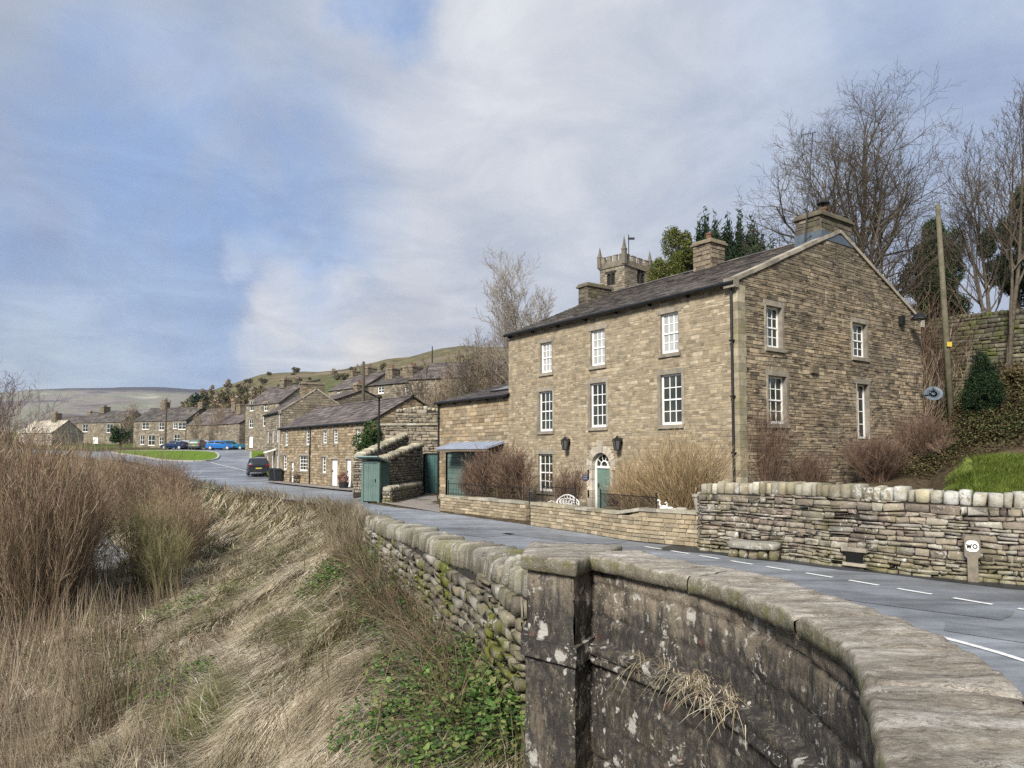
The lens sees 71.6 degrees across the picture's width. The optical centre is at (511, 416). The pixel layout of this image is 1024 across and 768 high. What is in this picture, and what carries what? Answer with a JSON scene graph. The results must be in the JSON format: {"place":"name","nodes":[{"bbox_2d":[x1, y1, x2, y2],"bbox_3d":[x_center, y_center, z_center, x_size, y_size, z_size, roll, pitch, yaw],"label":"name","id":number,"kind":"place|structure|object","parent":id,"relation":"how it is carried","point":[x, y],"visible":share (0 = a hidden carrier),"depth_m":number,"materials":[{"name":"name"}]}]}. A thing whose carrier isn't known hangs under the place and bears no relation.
{"place":"outdoors","nodes":[
{"label":"outdoors","id":0,"kind":"place"},
{"bbox_2d":[0,387,208,432],"bbox_3d":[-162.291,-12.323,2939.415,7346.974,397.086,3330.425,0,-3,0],"label":"moorland","id":1,"kind":"structure","parent":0,"point":[81,401],"depth_m":3191.85,"materials":[{"name":"plant"}]},
{"bbox_2d":[387,493,439,511],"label":"yard paving","id":2,"kind":"structure","parent":0,"point":[426,504],"depth_m":33.89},
{"bbox_2d":[423,453,436,493],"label":"green yard door","id":3,"kind":"structure","parent":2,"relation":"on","point":[430,472],"depth_m":41.99,"materials":[{"name":"teal paint"}]},
{"bbox_2d":[0,346,1023,767],"bbox_3d":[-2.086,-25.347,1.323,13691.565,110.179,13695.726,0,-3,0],"label":"ground","id":4,"kind":"structure","parent":0,"point":[918,482],"depth_m":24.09,"materials":[{"name":"plant"}]},
{"bbox_2d":[0,369,69,463],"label":"bare tree","id":5,"kind":"object","parent":4,"relation":"on","point":[11,405],"visible":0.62,"depth_m":58.72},
{"bbox_2d":[18,411,83,444],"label":"white cottage","id":6,"kind":"structure","parent":4,"relation":"on","point":[79,433],"depth_m":149.53,"materials":[{"name":"paint"}]},
{"bbox_2d":[0,364,104,463],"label":"willow bush","id":7,"kind":"object","parent":4,"relation":"on","point":[33,425],"visible":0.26,"depth_m":44.94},
{"bbox_2d":[20,515,84,754],"bbox_3d":[-7.197,3.445,11.211,0.815,3.806,0.479,1,-3,-10],"label":"dry stalk","id":8,"kind":"object","parent":4,"relation":"on","point":[51,623],"visible":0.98,"depth_m":11.18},
{"bbox_2d":[0,420,152,606],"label":"willow bush","id":9,"kind":"object","parent":4,"relation":"on","point":[96,458],"visible":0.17,"depth_m":23.90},
{"bbox_2d":[0,544,213,767],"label":"tall dead stems","id":10,"kind":"object","parent":4,"relation":"on","point":[32,666],"visible":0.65,"depth_m":12.80,"materials":[{"name":"plant"}]},
{"bbox_2d":[77,405,140,443],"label":"stone house","id":11,"kind":"structure","parent":4,"relation":"on","point":[93,421],"depth_m":161.17,"materials":[{"name":"stone"}]},
{"bbox_2d":[0,425,219,651],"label":"willow scrub","id":12,"kind":"object","parent":4,"relation":"on","point":[39,530],"visible":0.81,"depth_m":21.41,"materials":[{"name":"plant"}]},
{"bbox_2d":[108,425,131,447],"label":"tree","id":13,"kind":"object","parent":4,"relation":"on","point":[118,436],"visible":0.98,"depth_m":127.37,"materials":[{"name":"green plant"}]},
{"bbox_2d":[94,481,217,593],"bbox_3d":[-12.919,4.272,25.134,4.739,3.890,3.445,0,-3,0],"label":"willow bush","id":14,"kind":"object","parent":4,"relation":"on","point":[139,529],"visible":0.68,"depth_m":24.87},
{"bbox_2d":[118,517,201,603],"bbox_3d":[-11.243,4.567,22.845,2.295,2.753,2.871,0,-3,0],"label":"willow bush","id":15,"kind":"object","parent":4,"relation":"on","point":[154,566],"visible":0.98,"depth_m":22.52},
{"bbox_2d":[116,450,216,459],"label":"village green","id":16,"kind":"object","parent":4,"relation":"on","point":[201,455],"visible":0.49,"depth_m":96.92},
{"bbox_2d":[131,446,205,487],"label":"willow bush","id":17,"kind":"object","parent":4,"relation":"on","point":[155,465],"visible":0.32,"depth_m":52.55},
{"bbox_2d":[133,400,207,447],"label":"stone house","id":18,"kind":"structure","parent":4,"relation":"on","point":[149,428],"depth_m":132.84,"materials":[{"name":"stone"}]},
{"bbox_2d":[185,401,240,448],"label":"stone house","id":19,"kind":"structure","parent":4,"relation":"on","point":[206,413],"depth_m":127.57,"materials":[{"name":"grey stone"}]},
{"bbox_2d":[208,402,245,448],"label":"stone house","id":20,"kind":"structure","parent":4,"relation":"on","point":[232,427],"depth_m":117.63,"materials":[{"name":"beige stone"}]},
{"bbox_2d":[143,462,388,561],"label":"verge grass","id":21,"kind":"structure","parent":4,"relation":"on","point":[360,515],"depth_m":29.75,"materials":[{"name":"plant"}]},
{"bbox_2d":[245,377,299,450],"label":"stone house","id":22,"kind":"structure","parent":4,"relation":"on","point":[269,399],"depth_m":108.16,"materials":[{"name":"beige stone"}]},
{"bbox_2d":[69,482,525,767],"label":"ground ivy","id":23,"kind":"object","parent":4,"relation":"on","point":[478,699],"visible":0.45,"depth_m":6.88,"materials":[{"name":"green plant"}]},
{"bbox_2d":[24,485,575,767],"bbox_3d":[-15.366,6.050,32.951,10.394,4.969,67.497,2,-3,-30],"label":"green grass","id":24,"kind":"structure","parent":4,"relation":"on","point":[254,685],"depth_m":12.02,"materials":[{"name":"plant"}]},
{"bbox_2d":[262,382,338,467],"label":"stone house","id":25,"kind":"structure","parent":4,"relation":"on","point":[311,396],"depth_m":68.75,"materials":[{"name":"beige stone"}]},
{"bbox_2d":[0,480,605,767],"bbox_3d":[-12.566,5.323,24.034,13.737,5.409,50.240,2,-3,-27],"label":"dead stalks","id":26,"kind":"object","parent":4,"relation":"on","point":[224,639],"visible":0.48,"depth_m":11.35,"materials":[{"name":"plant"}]},
{"bbox_2d":[277,395,429,487],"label":"cottage terrace","id":27,"kind":"structure","parent":4,"relation":"on","point":[317,447],"depth_m":52.49,"materials":[{"name":"stone"}]},
{"bbox_2d":[330,380,381,403],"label":"stone house","id":28,"kind":"structure","parent":4,"relation":"on","point":[351,396],"depth_m":75.07,"materials":[{"name":"grey stone"}]},
{"bbox_2d":[328,364,384,396],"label":"stone house","id":29,"kind":"structure","parent":4,"relation":"on","point":[372,375],"depth_m":91.01,"materials":[{"name":"grey stone"}]},
{"bbox_2d":[351,419,383,455],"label":"ivy bush","id":30,"kind":"object","parent":4,"relation":"on","point":[368,438],"visible":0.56,"depth_m":45.14,"materials":[{"name":"green plant"}]},
{"bbox_2d":[352,432,408,497],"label":"yard wall","id":31,"kind":"structure","parent":4,"relation":"on","point":[395,442],"depth_m":37.99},
{"bbox_2d":[367,363,424,398],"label":"stone house","id":32,"kind":"structure","parent":4,"relation":"on","point":[384,388],"depth_m":81.77,"materials":[{"name":"stone"}]},
{"bbox_2d":[370,443,423,501],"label":"yard wall","id":33,"kind":"structure","parent":4,"relation":"on","point":[405,465],"depth_m":38.97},
{"bbox_2d":[355,456,391,502],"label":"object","id":34,"kind":"structure","parent":33,"relation":"attached to","point":[374,477],"depth_m":34.97,"materials":[{"name":"green paint"}]},
{"bbox_2d":[382,481,423,502],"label":"planter wall","id":35,"kind":"structure","parent":4,"relation":"on","point":[395,493],"depth_m":36.31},
{"bbox_2d":[377,423,437,484],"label":"terrace wall","id":36,"kind":"structure","parent":4,"relation":"on","point":[426,435],"depth_m":45.05,"materials":[{"name":"stone"}]},
{"bbox_2d":[305,527,517,741],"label":"dead stems","id":37,"kind":"object","parent":4,"relation":"on","point":[357,556],"visible":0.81,"depth_m":8.77,"materials":[{"name":"plant"}]},
{"bbox_2d":[395,406,437,423],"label":"terrace wall","id":38,"kind":"structure","parent":4,"relation":"on","point":[424,414],"depth_m":46.76,"materials":[{"name":"stone"}]},
{"bbox_2d":[387,355,447,405],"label":"bare tree","id":39,"kind":"object","parent":4,"relation":"on","point":[415,388],"visible":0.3,"depth_m":59.39,"materials":[{"name":"grey plant"}]},
{"bbox_2d":[322,538,521,767],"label":"wall foot leaves","id":40,"kind":"object","parent":4,"relation":"on","point":[493,707],"visible":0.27,"depth_m":8.30,"materials":[{"name":"plant"}]},
{"bbox_2d":[406,345,480,407],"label":"bare tree","id":41,"kind":"object","parent":4,"relation":"on","point":[444,387],"visible":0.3,"depth_m":55.16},
{"bbox_2d":[362,515,528,748],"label":"field wall","id":42,"kind":"structure","parent":4,"relation":"on","point":[482,585],"depth_m":8.15,"materials":[{"name":"stone"}]},
{"bbox_2d":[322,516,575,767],"bbox_3d":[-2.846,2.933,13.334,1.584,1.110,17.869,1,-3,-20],"label":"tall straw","id":43,"kind":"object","parent":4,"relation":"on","point":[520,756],"visible":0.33,"depth_m":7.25,"materials":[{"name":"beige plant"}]},
{"bbox_2d":[407,358,508,406],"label":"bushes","id":44,"kind":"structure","parent":4,"relation":"on","point":[433,367],"depth_m":73.88,"materials":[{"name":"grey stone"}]},
{"bbox_2d":[433,358,500,407],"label":"bare tree","id":45,"kind":"object","parent":4,"relation":"on","point":[469,385],"visible":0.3,"depth_m":49.04,"materials":[{"name":"grey plant"}]},
{"bbox_2d":[441,326,507,395],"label":"bare tree","id":46,"kind":"object","parent":4,"relation":"on","point":[466,364],"visible":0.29,"depth_m":62.11,"materials":[{"name":"grey plant"}]},
{"bbox_2d":[458,337,508,390],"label":"bare tree","id":47,"kind":"object","parent":4,"relation":"on","point":[481,368],"visible":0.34,"depth_m":57.85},
{"bbox_2d":[440,495,531,519],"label":"garden wall","id":48,"kind":"structure","parent":4,"relation":"on","point":[502,508],"depth_m":27.15,"materials":[{"name":"stone"}]},
{"bbox_2d":[452,440,543,500],"bbox_3d":[-0.728,2.566,30.013,2.676,3.123,5.798,2,-4,-38],"label":"hedge","id":49,"kind":"object","parent":4,"relation":"on","point":[509,472],"visible":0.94,"depth_m":29.28,"materials":[{"name":"brown plant"}]},
{"bbox_2d":[458,247,558,385],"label":"bare tree","id":50,"kind":"object","parent":4,"relation":"on","point":[506,325],"visible":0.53,"depth_m":57.05,"materials":[{"name":"brown plant"}]},
{"bbox_2d":[434,381,588,498],"bbox_3d":[1.310,1.676,37.887,10.209,7.819,6.828,2,-4,-35],"label":"stone extension","id":51,"kind":"object","parent":4,"relation":"on","point":[468,422],"visible":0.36,"depth_m":35.84,"materials":[{"name":"stone"}]},
{"bbox_2d":[447,452,487,496],"bbox_3d":[-2.231,3.049,35.932,0.060,2.464,3.982,2,-4,-35],"label":"garage door","id":52,"kind":"structure","parent":51,"relation":"in","point":[455,464],"depth_m":36.78,"materials":[{"name":"green paint"}]},
{"bbox_2d":[539,461,592,504],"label":"garden shrub","id":53,"kind":"object","parent":4,"relation":"on","point":[565,484],"visible":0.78,"depth_m":26.27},
{"bbox_2d":[530,502,697,546],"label":"garden wall","id":54,"kind":"structure","parent":4,"relation":"on","point":[663,526],"depth_m":19.81,"materials":[{"name":"stone"}]},
{"bbox_2d":[600,489,656,513],"bbox_3d":[3.357,2.525,20.673,0.042,0.720,2.411,2,-4,-33],"label":"garden railing","id":55,"kind":"object","parent":54,"relation":"on","point":[609,501],"visible":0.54,"depth_m":20.79,"materials":[{"name":"black metal"}]},
{"bbox_2d":[597,234,652,290],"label":"church tower","id":56,"kind":"structure","parent":4,"relation":"on","point":[623,271],"depth_m":106.91,"materials":[{"name":"stone"}]},
{"bbox_2d":[605,453,662,513],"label":"garden shrub","id":57,"kind":"object","parent":4,"relation":"on","point":[623,489],"visible":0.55,"depth_m":21.54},
{"bbox_2d":[646,224,692,281],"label":"yew tree","id":58,"kind":"object","parent":4,"relation":"on","point":[674,264],"visible":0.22,"depth_m":64.30,"materials":[{"name":"green plant"}]},
{"bbox_2d":[679,229,694,270],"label":"yew tree","id":59,"kind":"object","parent":4,"relation":"on","point":[686,250],"visible":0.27,"depth_m":62.08,"materials":[{"name":"green plant"}]},
{"bbox_2d":[621,425,763,509],"bbox_3d":[4.933,1.881,20.516,3.795,3.304,3.825,0,-3,0],"label":"garden shrub","id":60,"kind":"object","parent":4,"relation":"on","point":[671,491],"visible":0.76,"depth_m":20.14,"materials":[{"name":"plant"}]},
{"bbox_2d":[699,206,726,256],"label":"irish yew","id":61,"kind":"object","parent":4,"relation":"on","point":[715,232],"visible":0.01,"depth_m":61.54,"materials":[{"name":"green plant"}]},
{"bbox_2d":[503,200,924,509],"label":"stone house","id":62,"kind":"structure","parent":4,"relation":"on","point":[818,338],"depth_m":26.17,"materials":[{"name":"stone"}]},
{"bbox_2d":[536,450,554,494],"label":"window","id":63,"kind":"structure","parent":62,"relation":"in","point":[546,456],"depth_m":30.66,"materials":[{"name":"white paint"}]},
{"bbox_2d":[538,337,553,376],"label":"window","id":64,"kind":"structure","parent":62,"relation":"in","point":[545,344],"depth_m":30.84,"materials":[{"name":"white paint"}]},
{"bbox_2d":[537,386,554,433],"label":"window","id":65,"kind":"structure","parent":62,"relation":"in","point":[545,395],"depth_m":30.75,"materials":[{"name":"white paint"}]},
{"bbox_2d":[588,323,606,369],"bbox_3d":[3.423,-2.743,28.052,0.215,1.741,1.094,2,-4,-35],"label":"window","id":66,"kind":"structure","parent":62,"relation":"in","point":[597,357],"depth_m":28.16,"materials":[{"name":"white paint"}]},
{"bbox_2d":[588,377,608,430],"bbox_3d":[3.422,-0.474,27.934,0.215,2.061,1.186,2,-4,-35],"label":"window","id":67,"kind":"structure","parent":62,"relation":"in","point":[598,399],"depth_m":28.03,"materials":[{"name":"white paint"}]},
{"bbox_2d":[597,468,609,508],"bbox_3d":[3.641,2.892,27.739,0.100,1.727,0.892,2,-4,-35],"label":"door","id":68,"kind":"structure","parent":62,"relation":"in","point":[602,473],"depth_m":27.84,"materials":[{"name":"teal wood"}]},
{"bbox_2d":[657,305,680,357],"bbox_3d":[5.584,-2.965,25.027,0.215,1.744,1.087,2,-4,-35],"label":"window","id":69,"kind":"structure","parent":62,"relation":"in","point":[669,317],"depth_m":25.11,"materials":[{"name":"white paint"}]},
{"bbox_2d":[657,367,684,428],"bbox_3d":[5.604,-0.622,24.876,0.215,2.094,1.232,2,-4,-35],"label":"window","id":70,"kind":"structure","parent":62,"relation":"in","point":[670,382],"depth_m":24.97,"materials":[{"name":"white paint"}]},
{"bbox_2d":[763,299,785,352],"bbox_3d":[8.752,-3.017,23.866,1.152,1.717,0.275,2,-4,-35],"label":"window","id":71,"kind":"structure","parent":62,"relation":"in","point":[774,339],"depth_m":24.03,"materials":[{"name":"white paint"}]},
{"bbox_2d":[765,369,789,427],"bbox_3d":[8.845,-0.573,23.804,1.292,1.921,0.275,2,-4,-35],"label":"window","id":72,"kind":"structure","parent":62,"relation":"in","point":[777,382],"depth_m":23.98,"materials":[{"name":"white paint"}]},
{"bbox_2d":[850,317,869,361],"bbox_3d":[13.156,-2.910,27.003,1.290,1.626,0.275,2,-4,-35],"label":"window","id":73,"kind":"structure","parent":62,"relation":"in","point":[859,327],"depth_m":27.19,"materials":[{"name":"white paint"}]},
{"bbox_2d":[855,378,870,438],"bbox_3d":[13.241,-0.270,26.965,1.095,2.275,0.250,2,-4,-35],"label":"window","id":74,"kind":"structure","parent":62,"relation":"in","point":[863,419],"depth_m":27.15,"materials":[{"name":"white paint"}]},
{"bbox_2d":[722,195,745,260],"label":"irish yew","id":75,"kind":"object","parent":4,"relation":"on","point":[733,250],"visible":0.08,"depth_m":60.96,"materials":[{"name":"green plant"}]},
{"bbox_2d":[741,213,759,255],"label":"irish yew","id":76,"kind":"object","parent":4,"relation":"on","point":[749,240],"visible":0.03,"depth_m":60.15,"materials":[{"name":"green plant"}]},
{"bbox_2d":[520,542,1023,767],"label":"bridge parapet","id":77,"kind":"structure","parent":4,"relation":"on","point":[820,680],"depth_m":4.28,"materials":[{"name":"stone"}]},
{"bbox_2d":[636,655,691,709],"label":"dry grass tuft","id":78,"kind":"object","parent":77,"relation":"on","point":[665,676],"visible":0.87,"depth_m":4.68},
{"bbox_2d":[657,668,724,734],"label":"dry grass tuft","id":79,"kind":"object","parent":77,"relation":"on","point":[688,680],"visible":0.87,"depth_m":4.44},
{"bbox_2d":[679,682,751,741],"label":"dry grass tuft","id":80,"kind":"object","parent":77,"relation":"on","point":[730,699],"visible":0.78,"depth_m":4.15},
{"bbox_2d":[740,396,808,481],"bbox_3d":[8.324,1.474,23.395,3.086,4.410,2.637,1,-3,-23],"label":"garden shrub","id":81,"kind":"object","parent":4,"relation":"on","point":[770,458],"visible":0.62,"depth_m":22.91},
{"bbox_2d":[785,445,836,482],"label":"garden shrub","id":82,"kind":"object","parent":4,"relation":"on","point":[811,475],"visible":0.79,"depth_m":23.61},
{"bbox_2d":[698,481,1023,584],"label":"roadside wall","id":83,"kind":"structure","parent":4,"relation":"on","point":[908,530],"depth_m":14.54,"materials":[{"name":"stone"}]},
{"bbox_2d":[841,546,867,567],"bbox_3d":[7.135,2.928,14.782,0.095,0.380,0.520,2,-4,-39],"label":"drain opening","id":84,"kind":"object","parent":83,"relation":"attached to","point":[854,556],"visible":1,"depth_m":14.74,"materials":[{"name":"stone"}]},
{"bbox_2d":[729,57,1021,307],"bbox_3d":[19.125,-9.250,37.614,14.437,20.186,13.375,-3,-4,44],"label":"bare tree","id":85,"kind":"object","parent":4,"relation":"on","point":[875,227],"visible":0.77,"depth_m":37.09,"materials":[{"name":"grey plant"}]},
{"bbox_2d":[834,428,922,482],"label":"garden shrub","id":86,"kind":"object","parent":4,"relation":"on","point":[879,458],"visible":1,"depth_m":24.42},
{"bbox_2d":[885,408,984,460],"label":"garden shrub","id":87,"kind":"object","parent":4,"relation":"on","point":[917,444],"visible":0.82,"depth_m":26.73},
{"bbox_2d":[898,217,973,357],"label":"conifer","id":88,"kind":"object","parent":4,"relation":"on","point":[960,270],"visible":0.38,"depth_m":40.78,"materials":[{"name":"green plant"}]},
{"bbox_2d":[925,434,961,453],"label":"garden shrub","id":89,"kind":"object","parent":4,"relation":"on","point":[947,443],"visible":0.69,"depth_m":25.50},
{"bbox_2d":[935,204,954,423],"bbox_3d":[18.616,-4.266,30.493,0.266,10.025,0.735,0,-3,0],"label":"telegraph pole","id":90,"kind":"object","parent":4,"relation":"on","point":[947,344],"visible":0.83,"depth_m":30.42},
{"bbox_2d":[907,276,985,426],"bbox_3d":[19.386,-2.880,33.346,5.652,7.013,5.552,0,-3,0],"label":"bare thicket","id":91,"kind":"object","parent":4,"relation":"on","point":[935,347],"visible":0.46,"depth_m":32.86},
{"bbox_2d":[921,327,973,433],"bbox_3d":[18.088,-1.211,31.584,5.068,6.115,5.555,3,-4,-41],"label":"bare thicket","id":92,"kind":"object","parent":4,"relation":"on","point":[938,385],"visible":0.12,"depth_m":31.19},
{"bbox_2d":[889,359,1023,479],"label":"ivy","id":93,"kind":"object","parent":4,"relation":"on","point":[926,464],"visible":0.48,"depth_m":25.32,"materials":[{"name":"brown plant"}]},
{"bbox_2d":[900,120,1023,316],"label":"bare tree","id":94,"kind":"object","parent":4,"relation":"on","point":[976,270],"visible":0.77,"depth_m":33.68,"materials":[{"name":"grey plant"}]},
{"bbox_2d":[925,373,1023,462],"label":"bank ivy","id":95,"kind":"object","parent":4,"relation":"on","point":[1007,417],"visible":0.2,"depth_m":25.59,"materials":[{"name":"green plant"}]},
{"bbox_2d":[929,309,1023,413],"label":"churchyard wall","id":96,"kind":"structure","parent":4,"relation":"on","point":[992,341],"depth_m":32.95,"materials":[{"name":"stone"}]},
{"bbox_2d":[933,79,1023,369],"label":"bare tree","id":97,"kind":"object","parent":4,"relation":"on","point":[1013,299],"visible":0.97,"depth_m":31.84,"materials":[{"name":"grey plant"}]},
{"bbox_2d":[959,349,1006,414],"bbox_3d":[18.159,-1.166,27.477,1.526,2.910,1.423,0,-3,0],"label":"clipped yew","id":98,"kind":"object","parent":4,"relation":"on","point":[984,388],"visible":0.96,"depth_m":27.18,"materials":[{"name":"green plant"}]},
{"bbox_2d":[944,451,1023,493],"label":"lawn","id":99,"kind":"structure","parent":4,"relation":"on","point":[996,484],"depth_m":17.84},
{"bbox_2d":[977,186,1023,309],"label":"holly tree","id":100,"kind":"object","parent":4,"relation":"on","point":[1020,300],"visible":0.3,"depth_m":37.29,"materials":[{"name":"green plant"}]},
{"bbox_2d":[998,366,1023,400],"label":"evergreen shrub","id":101,"kind":"object","parent":4,"relation":"on","point":[1012,377],"visible":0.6,"depth_m":28.22,"materials":[{"name":"green plant"}]},
{"bbox_2d":[0,0,1023,391],"label":"sky","id":102,"kind":"structure","parent":0,"point":[195,194],"materials":[{"name":"blue"}]},
{"bbox_2d":[16,449,1023,696],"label":"road","id":103,"kind":"structure","parent":0,"point":[1011,669],"depth_m":14.22,"materials":[{"name":"asphalt"}]},
{"bbox_2d":[246,458,269,475],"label":"parked car","id":104,"kind":"object","parent":103,"relation":"on","point":[255,465],"visible":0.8,"depth_m":63.92,"materials":[{"name":"paint"}]},
{"bbox_2d":[409,523,511,536],"bbox_3d":[-2.033,3.570,22.399,4.898,0.001,1.271,-3,-4,45],"label":"road patch","id":105,"kind":"object","parent":103,"relation":"on","point":[469,532],"visible":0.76,"depth_m":21.82,"materials":[{"name":"asphalt"}]},
{"bbox_2d":[506,531,626,544],"bbox_3d":[1.362,3.458,20.268,3.885,0.001,1.067,-3,-4,42],"label":"road patch","id":106,"kind":"object","parent":103,"relation":"on","point":[567,538],"visible":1,"depth_m":20.02,"materials":[{"name":"asphalt"}]},
{"bbox_2d":[655,545,1023,589],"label":"road edge strip","id":107,"kind":"object","parent":103,"relation":"on","point":[697,550],"visible":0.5,"depth_m":14.80,"materials":[{"name":"concrete"}]},
{"bbox_2d":[726,539,781,559],"bbox_3d":[5.568,3.080,16.340,1.201,0.423,0.568,-2,-3,30],"label":"stone trough","id":108,"kind":"object","parent":107,"relation":"on","point":[755,549],"visible":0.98,"depth_m":16.15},
{"bbox_2d":[964,535,980,582],"bbox_3d":[8.634,2.670,13.298,0.255,0.860,0.118,-2,-4,35],"label":"marker post","id":109,"kind":"object","parent":107,"relation":"on","point":[972,550],"visible":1,"depth_m":13.26,"materials":[{"name":"concrete"}]},
{"bbox_2d":[805,586,1014,619],"bbox_3d":[6.222,2.998,11.493,3.076,0.001,0.904,-3,-4,40],"label":"road patch","id":110,"kind":"object","parent":103,"relation":"on","point":[971,610],"visible":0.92,"depth_m":11.27,"materials":[{"name":"asphalt"}]},
{"bbox_2d":[944,621,1023,642],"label":"road patch","id":111,"kind":"object","parent":103,"relation":"on","point":[997,633],"visible":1,"depth_m":9.56,"materials":[{"name":"asphalt"}]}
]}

